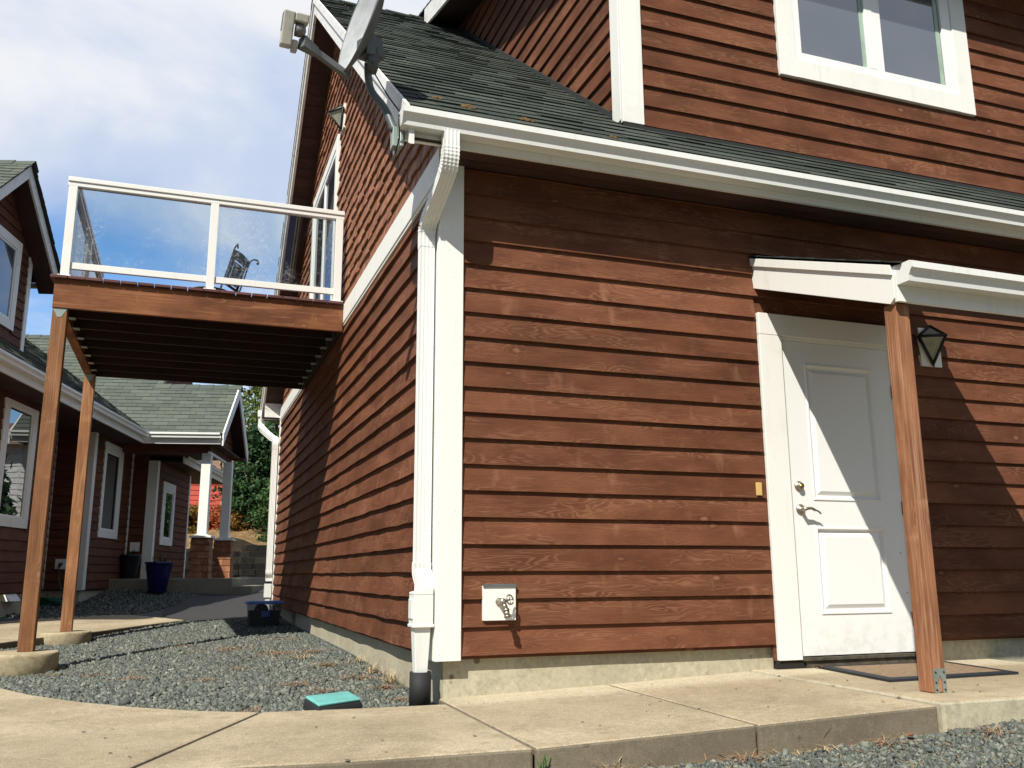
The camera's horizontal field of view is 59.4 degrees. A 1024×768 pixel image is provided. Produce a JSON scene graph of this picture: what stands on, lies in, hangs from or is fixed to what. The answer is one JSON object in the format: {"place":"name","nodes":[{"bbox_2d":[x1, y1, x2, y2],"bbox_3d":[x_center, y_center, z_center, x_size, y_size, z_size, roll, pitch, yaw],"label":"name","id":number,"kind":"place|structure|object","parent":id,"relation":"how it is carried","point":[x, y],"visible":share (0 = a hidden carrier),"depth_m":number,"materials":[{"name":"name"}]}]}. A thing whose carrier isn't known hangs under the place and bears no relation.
{"place":"outdoors","nodes":[
{"label":"outdoors","id":0,"kind":"place"},
{"bbox_2d":[0,615,183,648],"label":"path","id":1,"kind":"structure","parent":0,"point":[96,625],"depth_m":11.00,"materials":[{"name":"concrete"}]},
{"bbox_2d":[0,688,257,767],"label":"sidewalk","id":2,"kind":"structure","parent":0,"point":[39,732],"depth_m":3.96,"materials":[{"name":"concrete"}]},
{"bbox_2d":[0,0,429,430],"label":"sky","id":3,"kind":"structure","parent":0,"point":[200,96],"materials":[{"name":"blue"}]},
{"bbox_2d":[164,581,281,620],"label":"driveway","id":4,"kind":"structure","parent":0,"point":[201,606],"depth_m":14.65,"materials":[{"name":"grey asphalt"}]},
{"bbox_2d":[184,524,273,577],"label":"hill","id":5,"kind":"structure","parent":0,"point":[245,536],"depth_m":25.52,"materials":[{"name":"beige soil"}]},
{"bbox_2d":[188,502,212,533],"bbox_3d":[-9.645,4.113,26.922,1.271,1.113,1.174,-11,-16,42],"label":"shrub","id":6,"kind":"object","parent":5,"relation":"on","point":[193,513],"visible":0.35,"depth_m":26.78,"materials":[{"name":"yellow plant"}]},
{"bbox_2d":[192,501,241,530],"bbox_3d":[-8.906,4.167,27.401,1.711,1.192,1.766,4,-13,-19],"label":"shrub","id":7,"kind":"object","parent":5,"relation":"on","point":[215,519],"visible":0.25,"depth_m":26.94,"materials":[{"name":"orange plant"}]},
{"bbox_2d":[230,512,249,530],"bbox_3d":[-8.401,4.261,27.272,0.891,0.844,0.959,-4,-13,19],"label":"shrub","id":8,"kind":"object","parent":5,"relation":"on","point":[235,521],"visible":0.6,"depth_m":27.14,"materials":[{"name":"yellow plant"}]},
{"bbox_2d":[210,418,279,531],"bbox_3d":[-8.119,3.260,27.976,2.816,4.457,2.717,-7,-14,28],"label":"evergreen tree","id":9,"kind":"object","parent":5,"relation":"on","point":[244,499],"visible":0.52,"depth_m":27.47,"materials":[{"name":"green plant"}]},
{"bbox_2d":[233,386,279,482],"bbox_3d":[-8.251,2.124,31.237,4.252,7.954,4.281,4,-13,-19],"label":"birch tree","id":10,"kind":"object","parent":5,"relation":"on","point":[254,407],"visible":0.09,"depth_m":30.76,"materials":[{"name":"green plant"}]},
{"bbox_2d":[243,477,276,542],"bbox_3d":[-6.834,3.980,26.550,2.146,2.973,1.877,4,-13,-19],"label":"evergreen tree","id":11,"kind":"object","parent":5,"relation":"on","point":[264,497],"visible":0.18,"depth_m":26.11,"materials":[{"name":"green plant"}]},
{"bbox_2d":[137,704,532,767],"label":"sidewalk","id":12,"kind":"structure","parent":0,"point":[431,736],"depth_m":3.63,"materials":[{"name":"concrete"}]},
{"bbox_2d":[0,589,1023,767],"bbox_3d":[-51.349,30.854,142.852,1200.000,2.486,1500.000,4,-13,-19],"label":"ground","id":13,"kind":"structure","parent":0,"point":[159,614],"depth_m":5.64,"materials":[{"name":"grey gravel"}]},
{"bbox_2d":[0,649,58,676],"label":"concrete footing","id":14,"kind":"object","parent":13,"relation":"on","point":[14,663],"visible":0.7,"depth_m":7.01,"materials":[{"name":"beige concrete"}]},
{"bbox_2d":[17,176,344,651],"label":"balcony","id":15,"kind":"structure","parent":14,"relation":"on","point":[209,334],"depth_m":8.56,"materials":[{"name":"brown wood"}]},
{"bbox_2d":[195,243,258,293],"bbox_3d":[-3.184,-1.002,9.761,0.644,0.888,0.571,-2,-12,7],"label":"bistro chair","id":16,"kind":"object","parent":15,"relation":"on","point":[237,272],"visible":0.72,"depth_m":9.76,"materials":[{"name":"black metal"}]},
{"bbox_2d":[39,566,62,605],"bbox_3d":[-7.781,3.400,15.121,0.504,0.654,0.399,4,-13,-19],"label":"garden hose","id":17,"kind":"object","parent":13,"relation":"on","point":[51,600],"visible":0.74,"depth_m":14.95,"materials":[{"name":"green rubber"}]},
{"bbox_2d":[39,630,91,645],"bbox_3d":[-4.886,2.872,9.801,0.520,0.332,0.520,4,-13,-19],"label":"concrete footing","id":18,"kind":"object","parent":13,"relation":"on","point":[57,638],"visible":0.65,"depth_m":9.62,"materials":[{"name":"beige concrete"}]},
{"bbox_2d":[0,160,247,616],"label":"neighbour house","id":19,"kind":"structure","parent":13,"relation":"on","point":[157,448],"depth_m":16.30,"materials":[{"name":"brown wood"}]},
{"bbox_2d":[2,594,20,601],"bbox_3d":[-7.063,3.012,12.692,0.100,0.105,0.370,1,-12,-7],"label":"wall vent","id":20,"kind":"object","parent":19,"relation":"attached to","point":[10,597],"depth_m":12.62,"materials":[{"name":"white plastic"}]},
{"bbox_2d":[0,225,22,330],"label":"window","id":21,"kind":"structure","parent":19,"relation":"in","point":[11,248],"depth_m":13.57,"materials":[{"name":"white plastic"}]},
{"bbox_2d":[0,397,38,528],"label":"window","id":22,"kind":"structure","parent":19,"relation":"in","point":[20,421],"depth_m":12.79,"materials":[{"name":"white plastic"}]},
{"bbox_2d":[55,559,66,568],"bbox_3d":[-7.760,3.093,15.434,0.200,0.170,0.133,1,-12,-7],"label":"hose bib","id":23,"kind":"object","parent":19,"relation":"attached to","point":[61,563],"visible":0.86,"depth_m":15.47,"materials":[{"name":"white plastic"}]},
{"bbox_2d":[97,441,123,538],"bbox_3d":[-7.560,2.018,16.910,0.225,1.745,1.112,3,-12,-15],"label":"window","id":24,"kind":"structure","parent":19,"relation":"in","point":[109,508],"depth_m":16.92,"materials":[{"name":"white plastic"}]},
{"bbox_2d":[130,542,139,550],"bbox_3d":[-7.531,3.250,17.934,0.180,0.180,0.025,1,-12,-7],"label":"outlet plate","id":25,"kind":"object","parent":19,"relation":"attached to","point":[135,545],"visible":1,"depth_m":17.93,"materials":[{"name":"white plastic"}]},
{"bbox_2d":[158,481,175,545],"bbox_3d":[-7.345,2.772,19.141,0.178,1.310,1.025,3,-12,-14],"label":"window","id":26,"kind":"structure","parent":19,"relation":"in","point":[169,490],"depth_m":19.16,"materials":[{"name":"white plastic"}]},
{"bbox_2d":[145,554,173,592],"bbox_3d":[-6.532,3.501,16.602,0.500,0.691,0.500,4,-13,-19],"label":"planter pot","id":27,"kind":"object","parent":13,"relation":"on","point":[158,574],"visible":1,"depth_m":16.43,"materials":[{"name":"blue ceramic"}]},
{"bbox_2d":[108,577,266,593],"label":"porch slab","id":28,"kind":"structure","parent":13,"relation":"on","point":[211,585],"depth_m":17.06,"materials":[{"name":"concrete"}]},
{"bbox_2d":[120,548,141,578],"bbox_3d":[-7.514,3.525,17.660,0.416,0.592,0.416,4,-13,-19],"label":"planter pot","id":29,"kind":"object","parent":28,"relation":"on","point":[129,562],"visible":1,"depth_m":17.52,"materials":[{"name":"black ceramic"}]},
{"bbox_2d":[189,461,247,524],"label":"red house","id":30,"kind":"structure","parent":13,"relation":"on","point":[194,493],"depth_m":36.49,"materials":[{"name":"paint"}]},
{"bbox_2d":[185,545,273,577],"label":"retaining wall","id":31,"kind":"structure","parent":13,"relation":"on","point":[252,554],"depth_m":23.03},
{"bbox_2d":[232,585,263,593],"bbox_3d":[-5.441,4.343,18.179,0.670,0.522,2.150,1,-12,-7],"label":"porch step","id":32,"kind":"object","parent":13,"relation":"on","point":[246,589],"visible":0.24,"depth_m":17.20,"materials":[{"name":"concrete"}]},
{"bbox_2d":[245,600,283,626],"bbox_3d":[-3.069,2.845,11.108,0.440,0.321,0.334,4,-13,-19],"label":"storage bin","id":33,"kind":"object","parent":13,"relation":"on","point":[260,614],"visible":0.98,"depth_m":10.99,"materials":[{"name":"black plastic"}]},
{"bbox_2d":[303,691,361,710],"bbox_3d":[-0.944,1.718,4.729,0.288,0.134,0.506,4,-13,-19],"label":"valve box","id":34,"kind":"object","parent":13,"relation":"on","point":[339,700],"visible":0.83,"depth_m":4.65,"materials":[{"name":"teal plastic"}]},
{"bbox_2d":[134,644,549,767],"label":"weeds","id":35,"kind":"object","parent":13,"relation":"on","point":[546,762],"visible":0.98,"depth_m":3.48,"materials":[{"name":"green plant"}]},
{"bbox_2d":[270,650,864,767],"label":"dry grass","id":36,"kind":"structure","parent":13,"relation":"on","point":[390,678],"depth_m":5.70,"materials":[{"name":"plant"}]},
{"bbox_2d":[258,0,1023,704],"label":"lap sided house","id":37,"kind":"structure","parent":13,"relation":"on","point":[580,382],"depth_m":6.01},
{"bbox_2d":[309,134,340,300],"bbox_3d":[-2.212,-1.492,10.519,0.045,2.153,1.980,4,-13,-19],"label":"sliding door","id":38,"kind":"structure","parent":37,"relation":"in","point":[323,231],"depth_m":10.44,"materials":[{"name":"white plastic"}]},
{"bbox_2d":[328,103,346,134],"bbox_3d":[-1.836,-2.851,9.615,0.199,0.310,0.205,-7,-13,28],"label":"wall lamp","id":39,"kind":"object","parent":37,"relation":"attached to","point":[337,114],"visible":0.97,"depth_m":9.57,"materials":[{"name":"black metal"}]},
{"bbox_2d":[279,0,403,155],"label":"satellite dish","id":40,"kind":"object","parent":37,"relation":"attached to","point":[361,42],"visible":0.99,"depth_m":5.20,"materials":[{"name":"metal"}]},
{"bbox_2d":[409,671,430,705],"bbox_3d":[-0.493,1.639,4.817,0.116,0.185,0.116,4,-13,-19],"label":"drain pipe","id":41,"kind":"object","parent":37,"relation":"attached to","point":[419,689],"visible":0.82,"depth_m":4.77,"materials":[{"name":"black plastic"}]},
{"bbox_2d":[431,96,443,99],"bbox_3d":[-0.455,-1.748,5.501,0.080,0.035,0.048,4,-13,-19],"label":"moss clump","id":42,"kind":"object","parent":37,"relation":"on","point":[437,97],"visible":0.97,"depth_m":5.49,"materials":[{"name":"brown plant"}]},
{"bbox_2d":[459,103,475,109],"bbox_3d":[-0.265,-1.672,5.429,0.079,0.061,0.089,-11,-16,42],"label":"moss clump","id":43,"kind":"object","parent":37,"relation":"on","point":[468,106],"visible":0.99,"depth_m":5.41,"materials":[{"name":"brown plant"}]},
{"bbox_2d":[482,584,515,620],"bbox_3d":[-0.054,1.205,4.959,0.194,0.198,0.127,4,-13,-19],"label":"hose bib","id":44,"kind":"object","parent":37,"relation":"attached to","point":[498,602],"visible":1,"depth_m":4.98,"materials":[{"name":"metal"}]},
{"bbox_2d":[518,117,534,122],"bbox_3d":[0.087,-1.607,5.473,0.108,0.049,0.061,4,-13,-19],"label":"moss clump","id":45,"kind":"object","parent":37,"relation":"on","point":[526,119],"visible":1,"depth_m":5.45,"materials":[{"name":"brown plant"}]},
{"bbox_2d":[755,482,761,495],"bbox_3d":[1.575,0.670,5.731,0.040,0.083,0.014,4,-13,-19],"label":"doorbell","id":46,"kind":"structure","parent":37,"relation":"attached to","point":[758,488],"depth_m":5.72,"materials":[{"name":"gold metal"}]},
{"bbox_2d":[781,341,915,655],"bbox_3d":[2.248,0.730,5.956,0.905,2.038,0.078,4,-13,-19],"label":"door","id":47,"kind":"structure","parent":37,"relation":"in","point":[853,573],"depth_m":5.97,"materials":[{"name":"paint"}]},
{"bbox_2d":[773,0,975,116],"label":"window","id":48,"kind":"structure","parent":37,"relation":"in","point":[916,52],"depth_m":7.18,"materials":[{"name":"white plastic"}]},
{"bbox_2d":[916,325,947,367],"bbox_3d":[3.006,-0.275,6.431,0.199,0.310,0.205,-5,-13,21],"label":"wall lamp","id":49,"kind":"object","parent":37,"relation":"attached to","point":[931,339],"visible":1,"depth_m":6.40,"materials":[{"name":"black metal"}]},
{"bbox_2d":[35,636,1023,767],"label":"pine needles","id":50,"kind":"object","parent":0,"point":[386,686],"visible":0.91,"depth_m":5.52,"materials":[{"name":"brown plant"}]},
{"bbox_2d":[439,685,756,767],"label":"sidewalk","id":51,"kind":"structure","parent":0,"point":[615,725],"depth_m":3.88,"materials":[{"name":"concrete"}]},
{"bbox_2d":[610,671,938,755],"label":"sidewalk","id":52,"kind":"structure","parent":0,"point":[794,715],"depth_m":4.18,"materials":[{"name":"concrete"}]},
{"bbox_2d":[752,659,1023,731],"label":"sidewalk","id":53,"kind":"structure","parent":0,"point":[966,703],"depth_m":4.52,"materials":[{"name":"concrete"}]},
{"bbox_2d":[749,256,1023,692],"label":"porch canopy","id":54,"kind":"object","parent":53,"relation":"on","point":[899,289],"visible":1,"depth_m":4.82,"materials":[{"name":"white wood"}]},
{"bbox_2d":[818,661,1018,681],"bbox_3d":[2.428,1.716,5.388,1.078,0.017,0.740,4,-13,-19],"label":"doormat","id":55,"kind":"object","parent":53,"relation":"on","point":[894,672],"visible":0.93,"depth_m":5.28,"materials":[{"name":"fabric"}]}
]}

